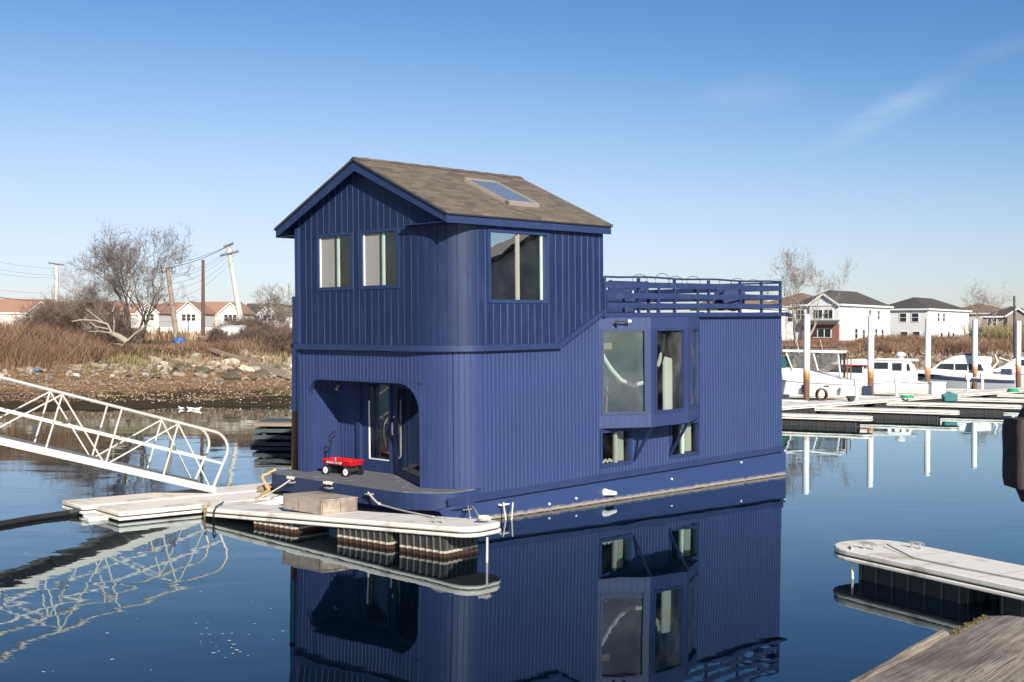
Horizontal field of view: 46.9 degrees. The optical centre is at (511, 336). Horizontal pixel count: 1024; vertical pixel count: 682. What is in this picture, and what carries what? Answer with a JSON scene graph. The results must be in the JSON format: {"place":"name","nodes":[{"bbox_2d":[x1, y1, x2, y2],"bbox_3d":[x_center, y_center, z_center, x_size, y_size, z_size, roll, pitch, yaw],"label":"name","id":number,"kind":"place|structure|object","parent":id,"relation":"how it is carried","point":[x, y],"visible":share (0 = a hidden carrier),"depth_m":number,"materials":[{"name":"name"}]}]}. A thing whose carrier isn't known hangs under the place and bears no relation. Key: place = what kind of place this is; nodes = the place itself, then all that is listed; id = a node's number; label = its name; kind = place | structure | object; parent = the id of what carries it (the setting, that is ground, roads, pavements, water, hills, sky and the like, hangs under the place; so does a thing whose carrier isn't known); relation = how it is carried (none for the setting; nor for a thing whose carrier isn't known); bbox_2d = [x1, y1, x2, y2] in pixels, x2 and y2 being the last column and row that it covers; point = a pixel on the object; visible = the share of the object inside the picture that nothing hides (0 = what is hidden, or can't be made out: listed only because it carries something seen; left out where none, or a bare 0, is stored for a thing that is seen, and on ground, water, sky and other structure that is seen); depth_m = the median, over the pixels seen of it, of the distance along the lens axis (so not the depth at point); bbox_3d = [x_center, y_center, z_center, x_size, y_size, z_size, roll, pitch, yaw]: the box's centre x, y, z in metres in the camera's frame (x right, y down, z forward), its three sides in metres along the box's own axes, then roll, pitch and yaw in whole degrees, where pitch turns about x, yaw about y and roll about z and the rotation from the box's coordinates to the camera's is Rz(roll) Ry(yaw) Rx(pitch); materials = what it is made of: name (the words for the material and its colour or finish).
{"place":"outdoors","nodes":[
{"label":"outdoors","id":0,"kind":"place"},
{"bbox_2d":[0,352,1021,409],"bbox_3d":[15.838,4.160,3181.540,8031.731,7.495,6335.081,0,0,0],"label":"ground","id":1,"kind":"structure","parent":0,"point":[138,403],"depth_m":65.78,"materials":[{"name":"soil"}]},
{"bbox_2d":[9,304,43,326],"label":"bare shrub","id":2,"kind":"object","parent":1,"relation":"on","point":[17,320],"visible":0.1,"depth_m":85.78,"materials":[{"name":"brown plant"}]},
{"bbox_2d":[0,299,53,327],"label":"house","id":3,"kind":"structure","parent":1,"relation":"on","point":[7,306],"depth_m":249.05,"materials":[{"name":"orange tile"}]},
{"bbox_2d":[10,289,85,330],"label":"bare shrub","id":4,"kind":"object","parent":1,"relation":"on","point":[29,313],"visible":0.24,"depth_m":82.83,"materials":[{"name":"brown plant"}]},
{"bbox_2d":[48,261,63,303],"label":"utility pole","id":5,"kind":"object","parent":1,"relation":"on","point":[56,275],"visible":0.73,"depth_m":169.76,"materials":[{"name":"white wood"}]},
{"bbox_2d":[25,290,115,340],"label":"bare shrub","id":6,"kind":"object","parent":1,"relation":"on","point":[52,317],"visible":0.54,"depth_m":81.72,"materials":[{"name":"brown plant"}]},
{"bbox_2d":[48,262,126,339],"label":"bare tree","id":7,"kind":"object","parent":1,"relation":"on","point":[82,291],"visible":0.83,"depth_m":81.73,"materials":[{"name":"brown plant"}]},
{"bbox_2d":[40,271,137,334],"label":"bare shrub","id":8,"kind":"object","parent":1,"relation":"on","point":[91,308],"visible":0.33,"depth_m":82.91,"materials":[{"name":"brown plant"}]},
{"bbox_2d":[71,303,151,345],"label":"fallen tree","id":9,"kind":"object","parent":1,"relation":"on","point":[121,338],"visible":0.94,"depth_m":77.44,"materials":[{"name":"brown wood"}]},
{"bbox_2d":[76,300,154,344],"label":"bare shrub","id":10,"kind":"object","parent":1,"relation":"on","point":[121,329],"visible":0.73,"depth_m":79.69,"materials":[{"name":"brown plant"}]},
{"bbox_2d":[61,216,196,344],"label":"bare tree","id":11,"kind":"object","parent":1,"relation":"on","point":[111,252],"visible":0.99,"depth_m":79.99,"materials":[{"name":"brown plant"}]},
{"bbox_2d":[0,316,291,369],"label":"dry brush","id":12,"kind":"object","parent":1,"relation":"on","point":[15,347],"visible":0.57,"depth_m":73.93,"materials":[{"name":"plant"}]},
{"bbox_2d":[0,365,291,401],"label":"beach grass","id":13,"kind":"structure","parent":1,"relation":"on","point":[165,384],"depth_m":67.03,"materials":[{"name":"plant"}]},
{"bbox_2d":[1,343,291,369],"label":"dry grass","id":14,"kind":"structure","parent":1,"relation":"on","point":[268,359],"depth_m":74.95,"materials":[{"name":"plant"}]},
{"bbox_2d":[1,359,291,386],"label":"rubble fragments","id":15,"kind":"object","parent":1,"relation":"on","point":[135,375],"visible":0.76,"depth_m":69.96,"materials":[{"name":"stone"}]},
{"bbox_2d":[2,380,291,403],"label":"shell litter","id":16,"kind":"object","parent":1,"relation":"on","point":[160,389],"visible":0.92,"depth_m":65.16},
{"bbox_2d":[130,303,169,329],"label":"house","id":17,"kind":"structure","parent":1,"relation":"on","point":[134,308],"depth_m":251.31,"materials":[{"name":"white plastic"}]},
{"bbox_2d":[135,303,171,332],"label":"house","id":18,"kind":"structure","parent":1,"relation":"on","point":[165,316],"depth_m":240.27,"materials":[{"name":"white plastic"}]},
{"bbox_2d":[103,326,207,343],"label":"dry brush","id":19,"kind":"object","parent":1,"relation":"on","point":[158,333],"visible":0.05,"depth_m":98.39,"materials":[{"name":"plant"}]},
{"bbox_2d":[166,266,178,336],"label":"utility pole","id":20,"kind":"object","parent":1,"relation":"on","point":[173,315],"visible":0.48,"depth_m":111.81,"materials":[{"name":"wood"}]},
{"bbox_2d":[152,327,213,333],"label":"garden wall","id":21,"kind":"structure","parent":1,"relation":"on","point":[180,329],"depth_m":222.00,"materials":[{"name":"white concrete"}]},
{"bbox_2d":[176,301,216,326],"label":"house","id":22,"kind":"structure","parent":1,"relation":"on","point":[192,310],"depth_m":239.88,"materials":[{"name":"white plastic"}]},
{"bbox_2d":[201,260,204,335],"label":"utility pole","id":23,"kind":"object","parent":1,"relation":"on","point":[203,299],"visible":0.6,"depth_m":107.87,"materials":[{"name":"wood"}]},
{"bbox_2d":[204,326,233,344],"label":"bare bush","id":24,"kind":"object","parent":1,"relation":"on","point":[214,334],"visible":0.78,"depth_m":81.61,"materials":[{"name":"brown plant"}]},
{"bbox_2d":[207,302,241,326],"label":"house","id":25,"kind":"structure","parent":1,"relation":"on","point":[216,307],"depth_m":254.36,"materials":[{"name":"orange tile"}]},
{"bbox_2d":[212,325,246,334],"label":"wrapped boat","id":26,"kind":"object","parent":1,"relation":"on","point":[231,327],"visible":0.19,"depth_m":92.43,"materials":[{"name":"plastic"}]},
{"bbox_2d":[211,313,249,327],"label":"bare bush","id":27,"kind":"object","parent":1,"relation":"on","point":[231,321],"visible":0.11,"depth_m":98.79,"materials":[{"name":"brown plant"}]},
{"bbox_2d":[220,241,242,318],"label":"utility pole","id":28,"kind":"object","parent":1,"relation":"on","point":[229,253],"visible":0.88,"depth_m":119.77,"materials":[{"name":"white wood"}]},
{"bbox_2d":[221,372,241,379],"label":"rock","id":29,"kind":"object","parent":1,"relation":"on","point":[232,376],"visible":1,"depth_m":70.64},
{"bbox_2d":[217,302,253,326],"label":"house","id":30,"kind":"structure","parent":1,"relation":"on","point":[227,310],"depth_m":239.94,"materials":[{"name":"white plastic"}]},
{"bbox_2d":[231,325,265,344],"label":"bare bush","id":31,"kind":"object","parent":1,"relation":"on","point":[242,332],"visible":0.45,"depth_m":82.72,"materials":[{"name":"brown plant"}]},
{"bbox_2d":[208,347,289,375],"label":"driftwood beam","id":32,"kind":"structure","parent":1,"relation":"on","point":[217,351],"depth_m":76.07,"materials":[{"name":"wood"}]},
{"bbox_2d":[232,313,271,328],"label":"bare bush","id":33,"kind":"object","parent":1,"relation":"on","point":[249,321],"visible":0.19,"depth_m":95.46,"materials":[{"name":"brown plant"}]},
{"bbox_2d":[243,321,282,345],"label":"bare bush","id":34,"kind":"object","parent":1,"relation":"on","point":[265,325],"visible":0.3,"depth_m":83.27,"materials":[{"name":"brown plant"}]},
{"bbox_2d":[248,363,291,378],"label":"driftwood beam","id":35,"kind":"structure","parent":1,"relation":"on","point":[278,373],"depth_m":73.56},
{"bbox_2d":[249,282,294,328],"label":"bare tree","id":36,"kind":"object","parent":1,"relation":"on","point":[269,305],"visible":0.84,"depth_m":94.50,"materials":[{"name":"grey plant"}]},
{"bbox_2d":[259,321,291,352],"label":"bare bush","id":37,"kind":"object","parent":1,"relation":"on","point":[282,337],"visible":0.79,"depth_m":81.50,"materials":[{"name":"brown plant"}]},
{"bbox_2d":[690,300,787,340],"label":"house","id":38,"kind":"structure","parent":1,"relation":"on","point":[756,310],"depth_m":196.11,"materials":[{"name":"white plastic"}]},
{"bbox_2d":[754,299,819,354],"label":"bare tree","id":39,"kind":"object","parent":1,"relation":"on","point":[796,345],"visible":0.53,"depth_m":129.88,"materials":[{"name":"brown plant"}]},
{"bbox_2d":[769,293,812,340],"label":"house","id":40,"kind":"structure","parent":1,"relation":"on","point":[789,321],"depth_m":201.65,"materials":[{"name":"white plastic"}]},
{"bbox_2d":[754,242,860,355],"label":"bare tree","id":41,"kind":"object","parent":1,"relation":"on","point":[793,270],"visible":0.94,"depth_m":131.23,"materials":[{"name":"plant"}]},
{"bbox_2d":[791,290,893,341],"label":"house","id":42,"kind":"structure","parent":1,"relation":"on","point":[846,318],"depth_m":167.86,"materials":[{"name":"white plastic"}]},
{"bbox_2d":[811,328,830,337],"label":"window","id":43,"kind":"structure","parent":42,"relation":"in","point":[824,332],"depth_m":166.45,"materials":[{"name":"white paint"}]},
{"bbox_2d":[782,332,1023,354],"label":"dry brush","id":44,"kind":"object","parent":1,"relation":"on","point":[952,345],"visible":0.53,"depth_m":147.26,"materials":[{"name":"plant"}]},
{"bbox_2d":[782,350,1023,371],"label":"dry grass","id":45,"kind":"structure","parent":1,"relation":"on","point":[861,352],"depth_m":135.08,"materials":[{"name":"plant"}]},
{"bbox_2d":[783,346,1023,371],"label":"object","id":46,"kind":"object","parent":1,"relation":"on","point":[938,358],"visible":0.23,"depth_m":136.16,"materials":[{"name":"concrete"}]},
{"bbox_2d":[889,297,971,338],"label":"house","id":47,"kind":"structure","parent":1,"relation":"on","point":[908,316],"depth_m":187.55,"materials":[{"name":"white plastic"}]},
{"bbox_2d":[962,303,1000,334],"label":"house","id":48,"kind":"structure","parent":1,"relation":"on","point":[971,317],"depth_m":226.56,"materials":[{"name":"beige plastic"}]},
{"bbox_2d":[962,277,1015,336],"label":"bare tree","id":49,"kind":"object","parent":1,"relation":"on","point":[991,302],"visible":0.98,"depth_m":165.27,"materials":[{"name":"plant"}]},
{"bbox_2d":[956,321,1023,344],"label":"dry brush","id":50,"kind":"object","parent":1,"relation":"on","point":[999,333],"visible":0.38,"depth_m":162.77,"materials":[{"name":"plant"}]},
{"bbox_2d":[980,306,1023,334],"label":"house","id":51,"kind":"structure","parent":1,"relation":"on","point":[1006,317],"depth_m":209.62,"materials":[{"name":"brown paint"}]},
{"bbox_2d":[1013,296,1015,358],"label":"utility pole","id":52,"kind":"object","parent":1,"relation":"on","point":[1014,334],"visible":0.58,"depth_m":119.90,"materials":[{"name":"wood"}]},
{"bbox_2d":[0,397,1023,681],"bbox_3d":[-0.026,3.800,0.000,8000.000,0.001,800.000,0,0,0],"label":"water","id":53,"kind":"structure","parent":0,"point":[748,581],"depth_m":18.64,"materials":[{"name":"liquid"}]},
{"bbox_2d":[0,508,81,525],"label":"floating hose","id":54,"kind":"object","parent":53,"relation":"on","point":[75,511],"visible":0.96,"depth_m":24.09,"materials":[{"name":"black rubber"}]},
{"bbox_2d":[62,482,293,513],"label":"dock walkway","id":55,"kind":"structure","parent":53,"relation":"on","point":[86,505],"depth_m":26.10,"materials":[{"name":"wood"}]},
{"bbox_2d":[0,376,228,492],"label":"gangway","id":56,"kind":"object","parent":55,"relation":"on","point":[78,457],"visible":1,"depth_m":25.97,"materials":[{"name":"metal"}]},
{"bbox_2d":[83,491,282,520],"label":"dock walkway","id":57,"kind":"structure","parent":53,"relation":"on","point":[153,509],"depth_m":24.75,"materials":[{"name":"wood"}]},
{"bbox_2d":[250,418,291,445],"bbox_3d":[-5.924,3.520,41.500,6.000,1.080,2.600,0,0,0],"label":"slatted float","id":58,"kind":"object","parent":53,"relation":"on","point":[275,431],"visible":0.34,"depth_m":40.40,"materials":[{"name":"wood"}]},
{"bbox_2d":[291,296,297,492],"bbox_3d":[-5.153,1.905,28.000,0.195,5.720,0.200,0,0,0],"label":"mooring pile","id":59,"kind":"object","parent":53,"relation":"in","point":[294,453],"visible":0.42,"depth_m":27.93,"materials":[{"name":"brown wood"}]},
{"bbox_2d":[201,498,500,557],"bbox_3d":[-3.048,3.723,23.052,7.865,0.919,2.253,-3,-2,39],"label":"finger dock","id":60,"kind":"object","parent":53,"relation":"on","point":[440,536],"visible":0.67,"depth_m":21.27,"materials":[{"name":"plastic"}]},
{"bbox_2d":[283,491,357,514],"bbox_3d":[-3.738,3.230,22.922,1.366,0.290,0.764,0,0,42],"label":"wooden step","id":61,"kind":"object","parent":60,"relation":"on","point":[319,503],"visible":1,"depth_m":22.64,"materials":[{"name":"wood"}]},
{"bbox_2d":[367,492,433,516],"bbox_3d":[-2.166,3.297,22.738,0.085,0.213,3.405,0,0,-27],"label":"mooring line","id":62,"kind":"object","parent":60,"relation":"attached to","point":[397,509],"visible":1,"depth_m":22.67,"materials":[{"name":"white fabric"}]},
{"bbox_2d":[272,157,788,519],"bbox_3d":[1.185,0.371,29.555,6.348,8.635,13.582,0,1,44],"label":"houseboat","id":63,"kind":"object","parent":53,"relation":"on","point":[463,339],"visible":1,"depth_m":25.97,"materials":[{"name":"blue paint"}]},
{"bbox_2d":[261,469,275,495],"bbox_3d":[-5.572,3.290,26.583,0.310,0.517,1.136,0,0,0],"label":"mooring line","id":64,"kind":"object","parent":63,"relation":"attached to","point":[264,481],"visible":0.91,"depth_m":26.80,"materials":[{"name":"yellow fabric"}]},
{"bbox_2d":[316,231,352,290],"bbox_3d":[-3.875,-1.655,26.058,1.279,1.270,0.148,0,1,44],"label":"window","id":65,"kind":"structure","parent":63,"relation":"in","point":[328,246],"depth_m":26.16,"materials":[{"name":"glass"}]},
{"bbox_2d":[322,431,363,476],"bbox_3d":[-3.784,2.606,26.347,1.011,0.958,0.490,0,1,40],"label":"toy wagon","id":66,"kind":"object","parent":63,"relation":"on","point":[338,464],"visible":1,"depth_m":26.32,"materials":[{"name":"red metal"}]},
{"bbox_2d":[362,382,392,472],"bbox_3d":[-3.057,2.017,26.784,1.020,2.090,0.050,0,1,44],"label":"door","id":67,"kind":"structure","parent":63,"relation":"in","point":[371,464],"depth_m":26.95,"materials":[{"name":"blue paint"}]},
{"bbox_2d":[359,227,399,289],"bbox_3d":[-2.763,-1.648,24.991,1.287,1.270,0.148,0,1,44],"label":"window","id":68,"kind":"structure","parent":63,"relation":"in","point":[373,241],"depth_m":25.09,"materials":[{"name":"glass"}]},
{"bbox_2d":[391,383,419,485],"bbox_3d":[-2.270,2.033,25.346,0.130,2.111,2.300,0,0,-21],"label":"door","id":69,"kind":"structure","parent":63,"relation":"in","point":[405,409],"depth_m":25.45,"materials":[{"name":"blue paint"}]},
{"bbox_2d":[488,228,549,303],"bbox_3d":[-0.069,-1.477,25.084,0.648,1.545,1.870,0,1,44],"label":"window","id":70,"kind":"structure","parent":63,"relation":"in","point":[518,260],"depth_m":24.88,"materials":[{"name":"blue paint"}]},
{"bbox_2d":[600,428,632,467],"bbox_3d":[2.341,2.558,27.375,0.238,0.870,1.180,0,1,44],"label":"window","id":71,"kind":"structure","parent":63,"relation":"in","point":[618,455],"depth_m":27.53,"materials":[{"name":"blue paint"}]},
{"bbox_2d":[601,328,646,414],"bbox_3d":[2.561,0.802,26.993,1.119,1.989,0.121,0,0,-12],"label":"bay window","id":72,"kind":"structure","parent":63,"relation":"in","point":[602,330],"depth_m":26.99,"materials":[{"name":"blue paint"}]},
{"bbox_2d":[655,328,685,413],"bbox_3d":[3.683,0.784,27.647,0.098,1.970,1.170,0,1,44],"label":"bay window","id":73,"kind":"structure","parent":63,"relation":"in","point":[682,330],"depth_m":27.99,"materials":[{"name":"blue paint"}]},
{"bbox_2d":[670,419,699,458],"bbox_3d":[4.223,2.529,29.337,0.238,0.880,1.260,0,1,44],"label":"window","id":74,"kind":"structure","parent":63,"relation":"in","point":[684,445],"depth_m":29.60,"materials":[{"name":"blue paint"}]},
{"bbox_2d":[689,327,699,409],"bbox_3d":[4.437,0.759,28.925,0.115,1.994,1.310,0,0,19],"label":"bay window","id":75,"kind":"structure","parent":63,"relation":"in","point":[694,382],"depth_m":29.14,"materials":[{"name":"blue paint"}]},
{"bbox_2d":[713,289,745,310],"bbox_3d":[5.998,-1.083,32.712,0.760,0.760,0.588,0,0,-26],"label":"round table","id":76,"kind":"object","parent":63,"relation":"on","point":[725,292],"visible":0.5,"depth_m":32.48,"materials":[{"name":"metal"}]},
{"bbox_2d":[803,314,809,399],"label":"mooring pile","id":77,"kind":"object","parent":53,"relation":"in","point":[806,359],"visible":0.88,"depth_m":68.28,"materials":[{"name":"white paint"}]},
{"bbox_2d":[782,339,871,399],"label":"motorboat","id":78,"kind":"object","parent":53,"relation":"on","point":[792,381],"visible":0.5,"depth_m":70.55,"materials":[{"name":"white plastic"}]},
{"bbox_2d":[782,413,872,426],"bbox_3d":[12.512,3.830,52.159,6.620,0.810,1.170,0,0,23],"label":"finger dock","id":79,"kind":"object","parent":53,"relation":"on","point":[832,420],"visible":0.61,"depth_m":51.29,"materials":[{"name":"concrete"}]},
{"bbox_2d":[782,394,881,399],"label":"finger dock","id":80,"kind":"object","parent":53,"relation":"on","point":[813,397],"visible":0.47,"depth_m":69.80,"materials":[{"name":"concrete"}]},
{"bbox_2d":[827,359,884,390],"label":"motorboat","id":81,"kind":"object","parent":53,"relation":"on","point":[858,368],"visible":0.12,"depth_m":77.28,"materials":[{"name":"plastic"}]},
{"bbox_2d":[867,316,873,395],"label":"mooring pile","id":82,"kind":"object","parent":53,"relation":"in","point":[870,367],"visible":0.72,"depth_m":71.55,"materials":[{"name":"white paint"}]},
{"bbox_2d":[822,352,931,391],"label":"motorboat","id":83,"kind":"object","parent":53,"relation":"on","point":[887,371],"visible":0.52,"depth_m":76.81,"materials":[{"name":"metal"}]},
{"bbox_2d":[866,362,887,368],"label":"cabin window","id":84,"kind":"structure","parent":83,"relation":"in","point":[877,365],"depth_m":77.29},
{"bbox_2d":[814,406,959,419],"bbox_3d":[18.012,3.867,56.759,6.620,0.810,1.170,0,0,23],"label":"finger dock","id":85,"kind":"object","parent":53,"relation":"on","point":[904,413],"visible":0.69,"depth_m":56.19,"materials":[{"name":"plastic"}]},
{"bbox_2d":[874,391,927,395],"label":"finger dock","id":86,"kind":"object","parent":53,"relation":"on","point":[884,393],"visible":0.09,"depth_m":74.92,"materials":[{"name":"wood"}]},
{"bbox_2d":[782,387,1023,413],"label":"marina walkway","id":87,"kind":"structure","parent":53,"relation":"on","point":[807,407],"depth_m":64.73,"materials":[{"name":"plastic"}]},
{"bbox_2d":[815,388,827,400],"bbox_3d":[16.505,3.094,62.840,0.574,0.692,0.540,0,0,0],"label":"coiled hose","id":88,"kind":"object","parent":87,"relation":"on","point":[817,394],"visible":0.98,"depth_m":62.71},
{"bbox_2d":[928,381,945,393],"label":"dock box","id":89,"kind":"object","parent":87,"relation":"on","point":[937,387],"visible":0.96,"depth_m":71.29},
{"bbox_2d":[925,318,930,381],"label":"mooring pile","id":90,"kind":"object","parent":53,"relation":"in","point":[927,349],"visible":0.7,"depth_m":77.90,"materials":[{"name":"white paint"}]},
{"bbox_2d":[833,539,1023,616],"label":"finger dock","id":91,"kind":"object","parent":53,"relation":"on","point":[880,562],"visible":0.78,"depth_m":17.59,"materials":[{"name":"plastic"}]},
{"bbox_2d":[886,544,1023,580],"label":"mooring line","id":92,"kind":"object","parent":91,"relation":"on","point":[955,566],"visible":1,"depth_m":17.31,"materials":[{"name":"fabric"}]},
{"bbox_2d":[849,615,1023,681],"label":"timber pier","id":93,"kind":"structure","parent":53,"relation":"in","point":[986,648],"depth_m":5.95,"materials":[{"name":"wood"}]},
{"bbox_2d":[886,401,1021,413],"bbox_3d":[23.111,3.902,61.759,6.620,0.810,1.170,0,0,23],"label":"finger dock","id":94,"kind":"object","parent":53,"relation":"on","point":[980,408],"visible":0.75,"depth_m":61.10,"materials":[{"name":"wood"}]},
{"bbox_2d":[941,392,957,401],"bbox_3d":[23.325,3.207,62.814,0.858,0.501,0.400,0,0,0],"label":"canvas bundle","id":95,"kind":"object","parent":94,"relation":"on","point":[949,397],"visible":1,"depth_m":62.65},
{"bbox_2d":[916,353,1014,388],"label":"motorboat","id":96,"kind":"object","parent":53,"relation":"on","point":[952,372],"visible":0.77,"depth_m":83.15,"materials":[{"name":"white plastic"}]},
{"bbox_2d":[936,363,983,370],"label":"cabin window","id":97,"kind":"structure","parent":96,"relation":"in","point":[942,366],"depth_m":83.45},
{"bbox_2d":[972,320,977,388],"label":"mooring pile","id":98,"kind":"object","parent":53,"relation":"in","point":[974,348],"visible":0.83,"depth_m":82.66,"materials":[{"name":"white paint"}]},
{"bbox_2d":[957,397,1023,407],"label":"finger dock","id":99,"kind":"object","parent":53,"relation":"on","point":[1003,401],"visible":0.35,"depth_m":66.85,"materials":[{"name":"wood"}]},
{"bbox_2d":[992,357,1023,387],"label":"motorboat","id":100,"kind":"object","parent":53,"relation":"on","point":[1005,366],"visible":0.27,"depth_m":90.78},
{"bbox_2d":[997,393,1023,397],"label":"finger dock","id":101,"kind":"object","parent":53,"relation":"on","point":[1008,395],"visible":1,"depth_m":72.55,"materials":[{"name":"wood"}]},
{"bbox_2d":[1002,408,1023,501],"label":"fender pile","id":102,"kind":"object","parent":53,"relation":"in","point":[1013,452],"visible":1,"depth_m":7.18,"materials":[{"name":"rubber"}]},
{"bbox_2d":[1015,321,1020,387],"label":"mooring pile","id":103,"kind":"object","parent":53,"relation":"in","point":[1018,356],"visible":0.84,"depth_m":87.28,"materials":[{"name":"white paint"}]},
{"bbox_2d":[0,0,1023,312],"label":"sky","id":104,"kind":"structure","parent":0,"point":[713,137],"materials":[{"name":"blue"}]},
{"bbox_2d":[606,299,634,312],"bbox_3d":[2.388,-0.796,28.626,0.500,0.440,1.300,0,1,44],"label":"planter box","id":105,"kind":"object","parent":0,"point":[620,310],"visible":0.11,"depth_m":28.54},
{"bbox_2d":[608,280,659,312],"bbox_3d":[3.208,-1.044,30.744,0.450,0.860,1.700,0,1,44],"label":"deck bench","id":106,"kind":"object","parent":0,"point":[646,290],"visible":0.19,"depth_m":31.11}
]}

